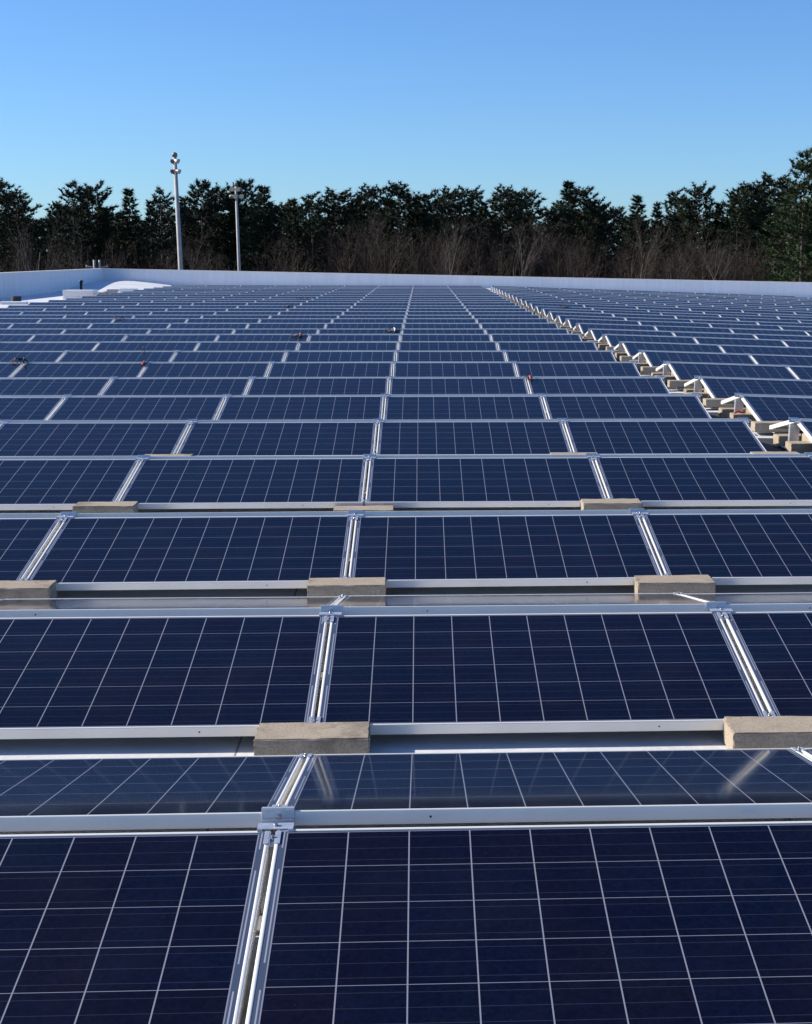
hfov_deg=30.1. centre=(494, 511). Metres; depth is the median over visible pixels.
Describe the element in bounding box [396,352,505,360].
solar panel
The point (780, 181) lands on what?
pine tree
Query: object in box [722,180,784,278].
pine tree
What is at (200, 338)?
solar panel
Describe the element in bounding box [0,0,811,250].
sky
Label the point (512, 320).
solar panel
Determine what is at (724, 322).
solar panel
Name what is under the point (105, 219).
pine tree
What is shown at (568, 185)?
pine tree
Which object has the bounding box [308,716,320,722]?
panel clamp
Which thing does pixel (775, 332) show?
solar panel
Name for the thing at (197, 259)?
bare tree
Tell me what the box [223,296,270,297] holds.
solar panel
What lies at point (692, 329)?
solar panel
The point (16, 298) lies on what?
block pile
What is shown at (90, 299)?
solar panel
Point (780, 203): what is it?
pine tree
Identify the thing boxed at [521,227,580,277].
bare tree
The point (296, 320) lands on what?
solar panel
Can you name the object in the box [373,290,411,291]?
solar panel
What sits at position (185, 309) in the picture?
solar panel
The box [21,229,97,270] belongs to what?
bare tree
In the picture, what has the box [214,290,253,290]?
solar panel
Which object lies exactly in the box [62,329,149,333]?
solar panel
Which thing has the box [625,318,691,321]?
solar panel
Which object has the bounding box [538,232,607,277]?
bare tree
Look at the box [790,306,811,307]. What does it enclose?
solar panel
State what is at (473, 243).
bare tree
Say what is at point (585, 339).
ballast block
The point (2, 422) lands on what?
ridge bracket
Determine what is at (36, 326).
solar panel
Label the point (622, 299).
solar panel
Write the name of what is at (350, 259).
bare tree
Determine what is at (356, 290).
solar panel
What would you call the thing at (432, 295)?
solar panel
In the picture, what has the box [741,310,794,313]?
solar panel
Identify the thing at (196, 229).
pine tree
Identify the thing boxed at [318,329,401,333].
solar panel
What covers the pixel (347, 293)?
solar panel
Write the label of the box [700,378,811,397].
solar panel
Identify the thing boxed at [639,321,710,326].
solar panel
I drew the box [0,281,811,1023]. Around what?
roof
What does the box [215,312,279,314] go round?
solar panel
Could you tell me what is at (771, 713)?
panel clamp
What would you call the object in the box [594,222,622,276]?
pine tree
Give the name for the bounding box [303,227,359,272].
bare tree
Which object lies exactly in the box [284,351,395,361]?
solar panel
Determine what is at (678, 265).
bare tree
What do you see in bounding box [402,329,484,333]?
solar panel
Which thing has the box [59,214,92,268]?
pine tree
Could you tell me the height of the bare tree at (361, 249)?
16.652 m
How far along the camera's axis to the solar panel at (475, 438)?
13.05 m
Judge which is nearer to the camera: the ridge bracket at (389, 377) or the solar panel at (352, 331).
the ridge bracket at (389, 377)
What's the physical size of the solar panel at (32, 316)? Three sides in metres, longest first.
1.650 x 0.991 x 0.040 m
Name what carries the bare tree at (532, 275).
on the ground
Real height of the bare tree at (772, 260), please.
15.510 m
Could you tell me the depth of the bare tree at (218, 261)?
178.61 m
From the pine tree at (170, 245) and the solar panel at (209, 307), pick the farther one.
the pine tree at (170, 245)
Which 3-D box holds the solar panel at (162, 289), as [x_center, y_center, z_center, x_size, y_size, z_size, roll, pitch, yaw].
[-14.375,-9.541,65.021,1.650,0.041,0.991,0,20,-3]
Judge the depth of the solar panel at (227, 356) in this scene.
22.61 m
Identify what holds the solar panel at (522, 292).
on the ridge bracket
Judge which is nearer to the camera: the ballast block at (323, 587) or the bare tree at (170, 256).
the ballast block at (323, 587)
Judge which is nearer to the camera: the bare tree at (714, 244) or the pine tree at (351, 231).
the bare tree at (714, 244)
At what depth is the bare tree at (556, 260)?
185.41 m
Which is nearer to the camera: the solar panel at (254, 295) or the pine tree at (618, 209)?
the solar panel at (254, 295)
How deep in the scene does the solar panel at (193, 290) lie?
63.08 m
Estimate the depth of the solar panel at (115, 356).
22.53 m
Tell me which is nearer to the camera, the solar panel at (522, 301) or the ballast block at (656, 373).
the ballast block at (656, 373)
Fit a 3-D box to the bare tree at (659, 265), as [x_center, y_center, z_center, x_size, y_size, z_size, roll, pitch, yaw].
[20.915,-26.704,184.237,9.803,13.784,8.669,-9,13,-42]
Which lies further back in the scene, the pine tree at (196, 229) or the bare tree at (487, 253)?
the pine tree at (196, 229)
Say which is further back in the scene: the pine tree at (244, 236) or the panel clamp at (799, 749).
the pine tree at (244, 236)
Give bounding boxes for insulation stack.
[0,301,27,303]
[63,290,97,298]
[118,288,137,292]
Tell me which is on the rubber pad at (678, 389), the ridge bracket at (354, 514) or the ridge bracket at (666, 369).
the ridge bracket at (666, 369)
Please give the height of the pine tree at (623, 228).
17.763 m
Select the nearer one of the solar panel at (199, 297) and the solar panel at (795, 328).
the solar panel at (795, 328)
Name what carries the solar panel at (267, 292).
on the ridge bracket
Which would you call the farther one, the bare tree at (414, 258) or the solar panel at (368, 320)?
the bare tree at (414, 258)
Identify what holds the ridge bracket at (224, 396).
on the roof
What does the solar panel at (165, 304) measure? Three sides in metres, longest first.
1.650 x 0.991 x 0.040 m
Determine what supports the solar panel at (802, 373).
attached to the ridge bracket
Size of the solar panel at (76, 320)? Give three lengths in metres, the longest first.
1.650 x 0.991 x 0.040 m
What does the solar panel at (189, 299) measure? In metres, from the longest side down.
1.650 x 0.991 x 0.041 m
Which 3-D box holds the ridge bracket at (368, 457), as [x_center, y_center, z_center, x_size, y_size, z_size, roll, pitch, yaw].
[-0.930,-0.287,11.193,0.180,0.277,0.256,0,10,-3]
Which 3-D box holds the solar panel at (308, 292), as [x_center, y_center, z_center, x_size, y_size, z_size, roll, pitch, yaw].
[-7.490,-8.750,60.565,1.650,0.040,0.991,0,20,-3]
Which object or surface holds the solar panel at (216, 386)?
on the ridge bracket
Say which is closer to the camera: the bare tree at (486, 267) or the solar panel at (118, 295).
the solar panel at (118, 295)
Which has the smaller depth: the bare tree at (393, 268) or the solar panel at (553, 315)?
the solar panel at (553, 315)
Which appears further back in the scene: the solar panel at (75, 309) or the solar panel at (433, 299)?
the solar panel at (433, 299)
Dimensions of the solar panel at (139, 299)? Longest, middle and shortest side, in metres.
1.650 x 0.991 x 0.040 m
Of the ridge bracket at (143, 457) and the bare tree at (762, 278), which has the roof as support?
the ridge bracket at (143, 457)
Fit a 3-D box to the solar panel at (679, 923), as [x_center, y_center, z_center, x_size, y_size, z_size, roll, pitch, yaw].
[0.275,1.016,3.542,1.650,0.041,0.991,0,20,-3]
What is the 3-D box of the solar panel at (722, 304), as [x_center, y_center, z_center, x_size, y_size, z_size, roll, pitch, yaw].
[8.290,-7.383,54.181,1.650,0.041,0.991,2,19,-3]
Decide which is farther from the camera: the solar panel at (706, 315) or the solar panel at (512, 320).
the solar panel at (706, 315)
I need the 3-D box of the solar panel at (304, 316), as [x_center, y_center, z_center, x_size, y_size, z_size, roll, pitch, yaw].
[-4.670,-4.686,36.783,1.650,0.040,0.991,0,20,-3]
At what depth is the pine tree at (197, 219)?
222.07 m
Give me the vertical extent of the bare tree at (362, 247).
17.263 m
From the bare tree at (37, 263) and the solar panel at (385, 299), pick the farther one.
the bare tree at (37, 263)
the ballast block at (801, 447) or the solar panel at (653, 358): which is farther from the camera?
the solar panel at (653, 358)
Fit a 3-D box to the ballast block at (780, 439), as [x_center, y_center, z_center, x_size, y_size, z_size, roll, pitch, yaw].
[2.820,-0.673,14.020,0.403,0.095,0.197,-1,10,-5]
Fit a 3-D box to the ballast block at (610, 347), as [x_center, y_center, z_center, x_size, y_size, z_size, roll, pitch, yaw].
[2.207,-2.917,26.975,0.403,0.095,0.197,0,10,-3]
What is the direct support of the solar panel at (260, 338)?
on the ridge bracket
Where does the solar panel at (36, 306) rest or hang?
on the ridge bracket
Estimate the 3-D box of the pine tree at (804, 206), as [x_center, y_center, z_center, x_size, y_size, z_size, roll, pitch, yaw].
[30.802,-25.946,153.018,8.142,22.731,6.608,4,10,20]
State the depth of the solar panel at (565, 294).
61.45 m
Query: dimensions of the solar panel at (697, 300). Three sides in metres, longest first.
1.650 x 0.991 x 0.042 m
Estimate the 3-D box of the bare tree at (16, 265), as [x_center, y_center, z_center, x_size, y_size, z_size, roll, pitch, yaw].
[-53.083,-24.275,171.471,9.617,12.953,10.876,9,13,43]
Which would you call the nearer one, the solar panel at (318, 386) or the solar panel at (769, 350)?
the solar panel at (318, 386)
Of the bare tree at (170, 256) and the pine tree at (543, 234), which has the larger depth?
the pine tree at (543, 234)
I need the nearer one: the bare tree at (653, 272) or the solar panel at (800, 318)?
the solar panel at (800, 318)
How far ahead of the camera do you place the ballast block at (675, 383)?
19.75 m
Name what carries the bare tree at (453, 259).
on the ground
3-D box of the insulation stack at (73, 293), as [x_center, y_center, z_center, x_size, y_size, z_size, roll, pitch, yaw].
[-16.342,-8.595,59.441,1.202,0.354,0.725,1,10,3]
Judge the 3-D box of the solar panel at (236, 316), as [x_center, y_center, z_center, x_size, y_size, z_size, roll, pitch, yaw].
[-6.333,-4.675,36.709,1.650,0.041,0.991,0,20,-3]
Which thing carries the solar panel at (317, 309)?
on the ridge bracket
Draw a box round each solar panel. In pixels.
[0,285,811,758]
[0,308,44,310]
[0,311,22,314]
[0,315,64,317]
[0,319,40,322]
[0,324,12,328]
[0,329,65,333]
[0,335,34,341]
[0,343,98,350]
[0,352,64,361]
[0,363,22,376]
[0,379,110,394]
[0,397,62,419]
[0,423,189,455]
[0,459,140,509]
[0,518,62,580]
[0,596,341,617]
[0,615,327,738]
[0,755,303,831]
[0,831,270,1023]
[7,306,65,307]
[9,324,91,328]
[12,363,146,376]
[20,312,86,314]
[27,516,352,590]
[28,303,83,304]
[29,335,126,341]
[38,319,114,322]
[44,308,106,310]
[47,397,224,419]
[48,300,99,301]
[57,352,175,361]
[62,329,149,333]
[64,315,134,317]
[65,306,123,307]
[66,298,114,299]
[81,296,128,297]
[83,303,138,304]
[85,311,151,314]
[89,323,169,327]
[93,342,198,350]
[96,294,140,295]
[100,300,151,301]
[101,378,250,394]
[105,308,166,310]
[110,293,152,293]
[112,319,187,322]
[115,298,164,299]
[119,458,367,508]
[122,292,163,292]
[123,306,180,307]
[124,335,218,341]
[129,296,175,297]
[133,290,173,290]
[133,315,202,317]
[138,303,192,304]
[140,363,270,376]
[141,294,186,295]
[144,289,181,289]
[148,329,234,333]
[150,312,215,314]
[152,300,203,301]
[153,293,196,293]
[164,292,204,292]
[165,298,213,299]
[166,308,227,310]
[168,324,247,328]
[171,352,285,361]
[174,290,213,290]
[176,296,222,297]
[177,422,376,455]
[180,306,237,307]
[182,289,220,289]
[186,319,259,322]
[187,294,231,295]
[193,303,247,304]
[195,342,298,350]
[197,293,239,293]
[202,315,270,317]
[204,300,255,301]
[205,292,246,292]
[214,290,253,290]
[214,298,263,299]
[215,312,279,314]
[216,335,309,340]
[216,396,383,419]
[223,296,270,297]
[227,308,287,310]
[232,294,276,295]
[233,329,317,333]
[238,306,294,307]
[240,293,282,293]
[245,821,811,1023]
[246,378,388,394]
[247,292,287,292]
[247,303,300,304]
[247,323,325,328]
[254,290,292,290]
[256,300,306,301]
[259,319,332,322]
[264,298,312,299]
[267,363,392,376]
[270,315,337,317]
[271,297,316,297]
[277,294,321,295]
[279,312,342,314]
[283,293,325,293]
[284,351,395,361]
[285,748,811,825]
[288,292,329,292]
[288,309,347,310]
[294,290,332,290]
[295,306,351,307]
[298,342,397,349]
[301,303,354,305]
[307,300,357,301]
[309,335,399,340]
[313,299,360,299]
[317,296,363,297]
[317,612,764,734]
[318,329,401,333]
[322,295,365,295]
[325,323,402,328]
[326,293,368,293]
[330,292,370,292]
[332,319,403,322]
[333,290,372,291]
[336,593,705,614]
[338,315,404,317]
[343,312,405,314]
[348,309,406,310]
[349,514,662,587]
[352,306,407,307]
[355,303,408,305]
[359,301,408,301]
[362,299,409,299]
[364,297,409,297]
[365,458,605,507]
[367,295,410,295]
[369,293,410,293]
[371,292,411,292]
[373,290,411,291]
[376,421,571,454]
[383,396,546,419]
[389,378,528,393]
[393,363,516,376]
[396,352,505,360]
[398,342,497,350]
[401,335,490,340]
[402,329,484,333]
[404,324,480,328]
[405,319,476,322]
[406,315,472,317]
[407,312,469,314]
[408,306,463,307]
[408,309,466,310]
[409,303,461,304]
[410,299,457,299]
[410,301,459,301]
[411,295,454,295]
[411,297,456,297]
[412,290,451,291]
[412,292,452,292]
[412,293,453,293]
[452,290,490,291]
[453,292,493,292]
[454,293,495,293]
[456,295,499,295]
[457,297,502,297]
[459,299,506,299]
[461,301,510,302]
[463,303,515,305]
[465,306,520,307]
[467,309,525,310]
[470,312,532,314]
[473,315,539,317]
[477,319,548,322]
[481,323,557,328]
[485,329,568,333]
[491,334,581,340]
[497,342,597,350]
[502,290,540,294]
[505,292,544,296]
[505,351,616,361]
[509,293,550,297]
[512,295,555,299]
[515,363,640,376]
[516,297,561,301]
[521,299,568,303]
[525,301,575,305]
[527,378,670,393]
[531,303,583,308]
[536,306,592,312]
[541,292,579,293]
[543,309,601,315]
[543,396,711,418]
[546,293,585,295]
[547,311,609,316]
[550,312,612,319]
[551,295,592,296]
[556,296,599,298]
[558,315,624,323]
[562,298,607,300]
[563,318,629,324]
[564,421,766,453]
[568,319,639,327]
[569,300,616,302]
[573,323,652,329]
[576,302,625,305]
[579,324,656,333]
[580,293,618,294]
[584,305,636,308]
[585,328,668,335]
[586,295,626,296]
[591,329,673,339]
[592,308,648,311]
[593,296,634,298]
[594,457,811,506]
[598,334,683,341]
[600,298,644,300]
[602,310,660,314]
[605,335,696,345]
[608,300,653,302]
[613,314,675,318]
[614,341,714,349]
[617,302,664,304]
[620,294,657,296]
[622,342,723,355]
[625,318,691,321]
[626,304,675,306]
[627,296,666,297]
[633,350,744,359]
[635,298,676,299]
[637,307,689,310]
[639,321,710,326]
[641,513,811,584]
[643,351,755,365]
[645,299,687,301]
[648,310,703,313]
[654,302,699,304]
[655,326,732,332]
[656,361,781,371]
[658,296,696,297]
[661,313,719,316]
[665,304,712,306]
[668,297,707,299]
[668,363,796,379]
[673,332,756,338]
[675,316,738,320]
[676,306,726,308]
[677,299,717,300]
[681,592,811,611]
[684,376,811,386]
[688,301,731,303]
[689,308,741,311]
[691,320,757,324]
[694,337,786,346]
[697,297,734,298]
[700,303,744,305]
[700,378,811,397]
[703,312,759,315]
[708,299,746,300]
[709,324,781,329]
[713,305,759,307]
[719,315,778,318]
[719,345,811,355]
[720,300,760,302]
[721,394,811,404]
[723,611,811,715]
[727,307,776,310]
[730,329,808,335]
[731,302,774,304]
[735,298,774,300]
[737,318,799,322]
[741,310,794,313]
[741,396,811,420]
[745,305,790,307]
[747,300,785,301]
[750,355,811,365]
[754,334,811,340]
[757,322,811,325]
[759,314,811,316]
[760,307,807,309]
[761,302,801,303]
[769,418,811,429]
[775,300,811,301]
[775,304,811,305]
[776,309,811,311]
[777,316,811,319]
[779,326,811,330]
[782,341,811,346]
[788,366,811,379]
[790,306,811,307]
[794,312,811,314]
[797,421,811,441]
[798,320,811,322]
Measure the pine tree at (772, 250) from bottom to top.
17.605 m
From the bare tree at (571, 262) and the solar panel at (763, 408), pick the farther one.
the bare tree at (571, 262)
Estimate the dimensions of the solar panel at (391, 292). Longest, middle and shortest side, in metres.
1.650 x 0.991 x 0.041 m
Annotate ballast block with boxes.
[0,580,57,599]
[72,501,138,512]
[145,454,192,455]
[253,721,370,762]
[307,577,385,596]
[333,505,393,510]
[550,452,597,454]
[580,498,642,509]
[582,338,593,340]
[598,344,608,349]
[606,346,615,349]
[615,353,627,358]
[620,356,633,361]
[633,575,714,593]
[635,363,649,369]
[641,366,662,373]
[651,372,670,375]
[655,375,675,382]
[667,380,693,387]
[683,388,703,393]
[685,392,710,400]
[703,398,733,407]
[718,407,744,417]
[723,716,811,748]
[730,413,756,422]
[750,452,799,453]
[751,421,787,431]
[773,434,800,445]
[785,441,811,453]
[801,433,811,442]
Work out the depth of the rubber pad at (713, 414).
16.63 m
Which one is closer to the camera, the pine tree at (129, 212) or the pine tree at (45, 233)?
the pine tree at (129, 212)
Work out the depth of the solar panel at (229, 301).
48.92 m
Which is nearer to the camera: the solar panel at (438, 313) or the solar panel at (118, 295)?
the solar panel at (438, 313)
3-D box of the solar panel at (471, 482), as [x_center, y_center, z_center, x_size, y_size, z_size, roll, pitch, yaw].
[-0.072,-0.217,10.697,1.650,0.041,0.991,0,20,-3]
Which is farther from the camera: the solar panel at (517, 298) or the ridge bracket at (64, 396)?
the solar panel at (517, 298)
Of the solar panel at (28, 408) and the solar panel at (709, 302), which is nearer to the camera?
the solar panel at (28, 408)
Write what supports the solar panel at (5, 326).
on the ridge bracket
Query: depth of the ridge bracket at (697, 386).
18.52 m
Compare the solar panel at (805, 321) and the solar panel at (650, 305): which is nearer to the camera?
the solar panel at (805, 321)
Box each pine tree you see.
[0,177,25,268]
[0,189,53,271]
[1,213,41,271]
[2,217,47,270]
[34,218,57,260]
[40,202,73,269]
[41,178,102,269]
[41,199,78,269]
[51,202,102,269]
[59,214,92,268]
[60,180,127,273]
[88,206,123,268]
[91,221,134,261]
[103,207,131,264]
[110,187,160,268]
[118,223,159,265]
[126,216,156,252]
[137,199,168,268]
[143,184,183,269]
[150,203,183,266]
[154,224,189,268]
[170,196,198,269]
[172,219,212,268]
[173,177,235,270]
[175,209,207,258]
[190,185,242,270]
[212,191,251,270]
[213,178,278,270]
[214,212,260,269]
[240,184,286,271]
[265,197,317,271]
[267,201,296,268]
[277,213,321,264]
[284,191,331,272]
[287,204,318,254]
[298,225,318,270]
[304,186,375,272]
[315,220,336,268]
[319,208,347,258]
[333,202,370,272]
[338,220,373,250]
[341,183,395,271]
[362,180,436,273]
[381,206,398,273]
[382,211,410,244]
[387,189,450,274]
[419,184,479,274]
[435,183,498,261]
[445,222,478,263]
[468,201,504,275]
[473,182,532,275]
[490,186,543,273]
[499,188,554,276]
[531,222,551,272]
[534,205,578,265]
[540,180,584,273]
[540,205,561,276]
[548,185,615,276]
[564,196,625,277]
[577,208,621,277]
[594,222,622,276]
[606,205,630,264]
[611,215,659,276]
[612,194,661,278]
[612,213,642,277]
[646,201,670,275]
[647,188,695,275]
[659,213,684,269]
[665,206,703,268]
[666,181,723,279]
[686,213,715,279]
[695,202,746,279]
[702,187,768,280]
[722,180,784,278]
[735,170,802,280]
[753,199,811,281]
[762,147,811,281]
[765,183,795,264]
[783,157,811,281]
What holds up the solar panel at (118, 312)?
on the ridge bracket
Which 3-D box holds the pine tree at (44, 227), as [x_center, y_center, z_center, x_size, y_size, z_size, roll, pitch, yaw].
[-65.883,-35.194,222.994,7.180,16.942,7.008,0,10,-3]
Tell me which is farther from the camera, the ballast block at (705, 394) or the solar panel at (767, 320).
the solar panel at (767, 320)
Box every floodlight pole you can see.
[170,152,182,269]
[229,183,243,270]
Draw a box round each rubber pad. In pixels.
[665,383,703,389]
[708,412,803,432]
[758,438,785,451]
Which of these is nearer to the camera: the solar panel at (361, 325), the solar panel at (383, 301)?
the solar panel at (361, 325)
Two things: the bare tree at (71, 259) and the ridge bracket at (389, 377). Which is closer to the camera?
the ridge bracket at (389, 377)
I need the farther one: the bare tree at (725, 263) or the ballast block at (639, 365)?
the bare tree at (725, 263)
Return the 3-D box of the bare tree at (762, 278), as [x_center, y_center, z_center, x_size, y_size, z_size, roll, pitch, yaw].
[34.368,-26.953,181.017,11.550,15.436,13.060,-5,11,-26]
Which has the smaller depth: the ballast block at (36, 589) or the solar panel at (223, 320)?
the ballast block at (36, 589)
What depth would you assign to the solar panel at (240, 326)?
32.16 m
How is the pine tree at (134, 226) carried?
on the ground
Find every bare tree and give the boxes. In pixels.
[0,243,17,271]
[1,240,24,271]
[3,217,76,271]
[8,245,31,271]
[13,231,66,271]
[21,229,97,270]
[28,248,59,270]
[49,240,91,268]
[61,236,116,269]
[75,240,133,268]
[97,238,144,268]
[112,239,169,268]
[139,229,212,269]
[162,238,217,269]
[165,225,214,269]
[183,243,236,270]
[205,249,244,270]
[211,241,243,270]
[240,231,288,270]
[244,234,298,271]
[253,233,315,271]
[272,247,323,272]
[275,234,327,272]
[285,242,319,271]
[302,229,360,272]
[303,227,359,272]
[310,216,409,272]
[313,217,383,273]
[319,232,393,273]
[325,209,420,273]
[326,234,357,271]
[327,218,409,272]
[330,207,407,273]
[338,208,428,273]
[351,219,388,273]
[363,218,432,273]
[374,223,406,272]
[383,231,445,274]
[383,231,448,274]
[393,225,503,274]
[393,227,429,274]
[405,222,447,274]
[408,216,456,274]
[410,210,491,274]
[417,230,516,275]
[418,228,477,275]
[421,214,491,275]
[424,223,516,275]
[425,219,470,275]
[448,228,510,275]
[449,223,506,275]
[451,225,493,274]
[457,227,528,275]
[461,218,527,275]
[475,226,519,275]
[488,220,554,276]
[498,216,561,276]
[503,221,568,275]
[510,216,560,276]
[518,231,574,276]
[519,214,574,276]
[520,236,586,276]
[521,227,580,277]
[527,226,584,276]
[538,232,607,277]
[540,245,586,277]
[543,231,613,277]
[548,229,625,278]
[557,242,610,277]
[559,246,589,277]
[579,238,634,277]
[589,245,651,278]
[603,238,683,278]
[604,245,667,278]
[605,239,657,278]
[609,241,687,278]
[611,254,662,278]
[618,210,685,278]
[628,228,680,278]
[633,243,678,278]
[635,249,693,279]
[641,246,671,278]
[644,240,731,279]
[654,241,714,279]
[657,226,746,280]
[659,223,701,279]
[662,245,697,279]
[668,235,720,279]
[678,234,756,280]
[684,225,733,280]
[689,230,742,280]
[707,240,734,277]
[717,230,778,281]
[717,240,761,280]
[718,250,747,280]
[721,235,772,280]
[735,250,771,280]
[748,236,811,279]
[749,256,780,280]
[750,235,797,281]
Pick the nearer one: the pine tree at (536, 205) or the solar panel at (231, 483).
the solar panel at (231, 483)
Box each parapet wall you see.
[0,268,103,297]
[103,268,811,297]
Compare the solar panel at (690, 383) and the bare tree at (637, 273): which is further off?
the bare tree at (637, 273)
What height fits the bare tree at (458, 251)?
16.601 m
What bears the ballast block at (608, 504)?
on the roof
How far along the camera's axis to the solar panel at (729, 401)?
16.21 m
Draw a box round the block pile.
[10,296,21,300]
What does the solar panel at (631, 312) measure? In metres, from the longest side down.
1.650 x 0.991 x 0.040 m
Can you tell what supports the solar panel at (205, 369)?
on the ridge bracket
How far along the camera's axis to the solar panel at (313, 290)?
63.34 m
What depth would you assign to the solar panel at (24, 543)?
8.28 m
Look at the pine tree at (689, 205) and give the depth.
191.56 m
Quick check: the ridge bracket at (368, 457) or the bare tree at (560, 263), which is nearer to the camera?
the ridge bracket at (368, 457)
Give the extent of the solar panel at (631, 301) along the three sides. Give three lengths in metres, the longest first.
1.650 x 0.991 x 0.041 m
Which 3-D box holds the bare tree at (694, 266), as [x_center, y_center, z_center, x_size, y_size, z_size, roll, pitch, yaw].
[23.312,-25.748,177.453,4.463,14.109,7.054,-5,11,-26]
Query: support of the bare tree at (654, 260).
on the ground
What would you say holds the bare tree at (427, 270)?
on the ground
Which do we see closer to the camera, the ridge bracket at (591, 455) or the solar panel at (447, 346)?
the ridge bracket at (591, 455)
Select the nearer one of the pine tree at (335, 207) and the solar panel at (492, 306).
the solar panel at (492, 306)
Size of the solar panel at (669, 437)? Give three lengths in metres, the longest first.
1.650 x 0.991 x 0.040 m
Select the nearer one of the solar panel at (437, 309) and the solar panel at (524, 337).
the solar panel at (524, 337)
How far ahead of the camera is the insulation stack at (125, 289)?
65.72 m
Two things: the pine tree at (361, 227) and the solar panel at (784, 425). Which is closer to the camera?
the solar panel at (784, 425)
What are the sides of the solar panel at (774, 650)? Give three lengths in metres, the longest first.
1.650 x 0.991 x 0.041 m
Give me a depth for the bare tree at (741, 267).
179.15 m
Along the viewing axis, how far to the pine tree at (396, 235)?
197.52 m
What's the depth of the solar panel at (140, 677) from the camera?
5.79 m
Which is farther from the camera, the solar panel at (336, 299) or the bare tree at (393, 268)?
the bare tree at (393, 268)
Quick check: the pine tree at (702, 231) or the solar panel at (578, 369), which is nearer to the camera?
the solar panel at (578, 369)
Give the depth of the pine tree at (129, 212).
191.31 m
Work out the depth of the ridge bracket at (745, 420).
13.73 m
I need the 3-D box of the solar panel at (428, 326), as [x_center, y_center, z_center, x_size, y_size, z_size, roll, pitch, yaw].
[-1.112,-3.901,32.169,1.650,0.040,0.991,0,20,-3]
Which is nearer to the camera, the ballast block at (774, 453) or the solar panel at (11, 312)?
the ballast block at (774, 453)
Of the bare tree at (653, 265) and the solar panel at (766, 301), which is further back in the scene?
the bare tree at (653, 265)
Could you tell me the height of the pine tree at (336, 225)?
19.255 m
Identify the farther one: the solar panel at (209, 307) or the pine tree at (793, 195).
the pine tree at (793, 195)
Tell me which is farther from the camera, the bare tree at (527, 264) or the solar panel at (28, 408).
the bare tree at (527, 264)
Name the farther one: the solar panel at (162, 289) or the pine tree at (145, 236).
the pine tree at (145, 236)
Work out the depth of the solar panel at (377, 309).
41.92 m
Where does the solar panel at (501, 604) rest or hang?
on the ridge bracket at (331, 610)
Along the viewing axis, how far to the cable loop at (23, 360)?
20.42 m
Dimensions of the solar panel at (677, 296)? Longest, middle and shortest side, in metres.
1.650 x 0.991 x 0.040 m
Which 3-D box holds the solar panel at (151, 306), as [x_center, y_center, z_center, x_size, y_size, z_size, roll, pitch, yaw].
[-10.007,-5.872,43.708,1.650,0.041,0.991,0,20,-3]
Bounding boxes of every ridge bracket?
[0,420,9,424]
[56,511,75,522]
[61,394,71,399]
[108,376,117,380]
[135,455,149,462]
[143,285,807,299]
[186,419,197,425]
[222,394,230,398]
[256,804,294,931]
[319,604,341,678]
[347,510,363,561]
[363,454,375,493]
[373,419,383,450]
[381,394,389,418]
[386,376,393,393]
[537,393,547,418]
[557,418,568,434]
[575,323,579,331]
[586,453,599,472]
[588,329,591,337]
[602,334,606,343]
[618,341,623,352]
[629,508,648,519]
[638,350,644,362]
[663,361,669,374]
[692,393,702,400]
[694,375,703,391]
[706,601,732,619]
[728,393,745,417]
[739,418,751,426]
[781,417,801,448]
[804,452,811,456]
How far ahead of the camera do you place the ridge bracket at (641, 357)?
23.28 m
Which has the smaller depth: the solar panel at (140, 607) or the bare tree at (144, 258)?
the solar panel at (140, 607)
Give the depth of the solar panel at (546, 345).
25.28 m
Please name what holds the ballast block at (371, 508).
on the roof
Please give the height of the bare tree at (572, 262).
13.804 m
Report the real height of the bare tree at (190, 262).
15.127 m
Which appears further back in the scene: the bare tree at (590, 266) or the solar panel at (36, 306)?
the bare tree at (590, 266)
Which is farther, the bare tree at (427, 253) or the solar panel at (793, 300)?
the bare tree at (427, 253)
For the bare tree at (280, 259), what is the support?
on the ground
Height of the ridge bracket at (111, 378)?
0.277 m
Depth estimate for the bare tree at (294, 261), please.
174.04 m
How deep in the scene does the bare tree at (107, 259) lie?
179.09 m
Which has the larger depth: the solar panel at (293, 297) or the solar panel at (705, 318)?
the solar panel at (293, 297)
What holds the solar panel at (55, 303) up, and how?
on the ridge bracket
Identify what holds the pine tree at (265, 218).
on the ground
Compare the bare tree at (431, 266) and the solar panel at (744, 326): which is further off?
the bare tree at (431, 266)
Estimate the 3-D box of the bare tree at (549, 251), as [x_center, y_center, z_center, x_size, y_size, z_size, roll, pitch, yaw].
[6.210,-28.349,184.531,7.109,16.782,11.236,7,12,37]
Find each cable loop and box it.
[9,357,28,362]
[384,327,399,331]
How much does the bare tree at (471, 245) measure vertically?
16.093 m
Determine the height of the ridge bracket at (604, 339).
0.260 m
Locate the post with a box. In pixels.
[98,260,107,267]
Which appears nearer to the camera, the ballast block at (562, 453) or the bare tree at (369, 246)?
the ballast block at (562, 453)
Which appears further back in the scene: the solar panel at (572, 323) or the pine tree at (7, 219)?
the pine tree at (7, 219)
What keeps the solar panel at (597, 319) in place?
on the ridge bracket
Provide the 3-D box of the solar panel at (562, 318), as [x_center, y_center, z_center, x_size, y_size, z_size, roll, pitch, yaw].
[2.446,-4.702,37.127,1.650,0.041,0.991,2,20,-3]
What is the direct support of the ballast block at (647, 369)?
on the foot tray
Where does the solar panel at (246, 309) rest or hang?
on the ridge bracket
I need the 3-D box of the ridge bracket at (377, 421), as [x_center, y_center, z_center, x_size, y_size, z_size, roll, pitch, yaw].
[-1.045,-0.699,13.578,0.180,0.277,0.256,0,10,-3]
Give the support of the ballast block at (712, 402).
on the foot tray
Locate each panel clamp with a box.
[298,753,311,759]
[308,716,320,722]
[762,711,775,716]
[790,747,806,752]

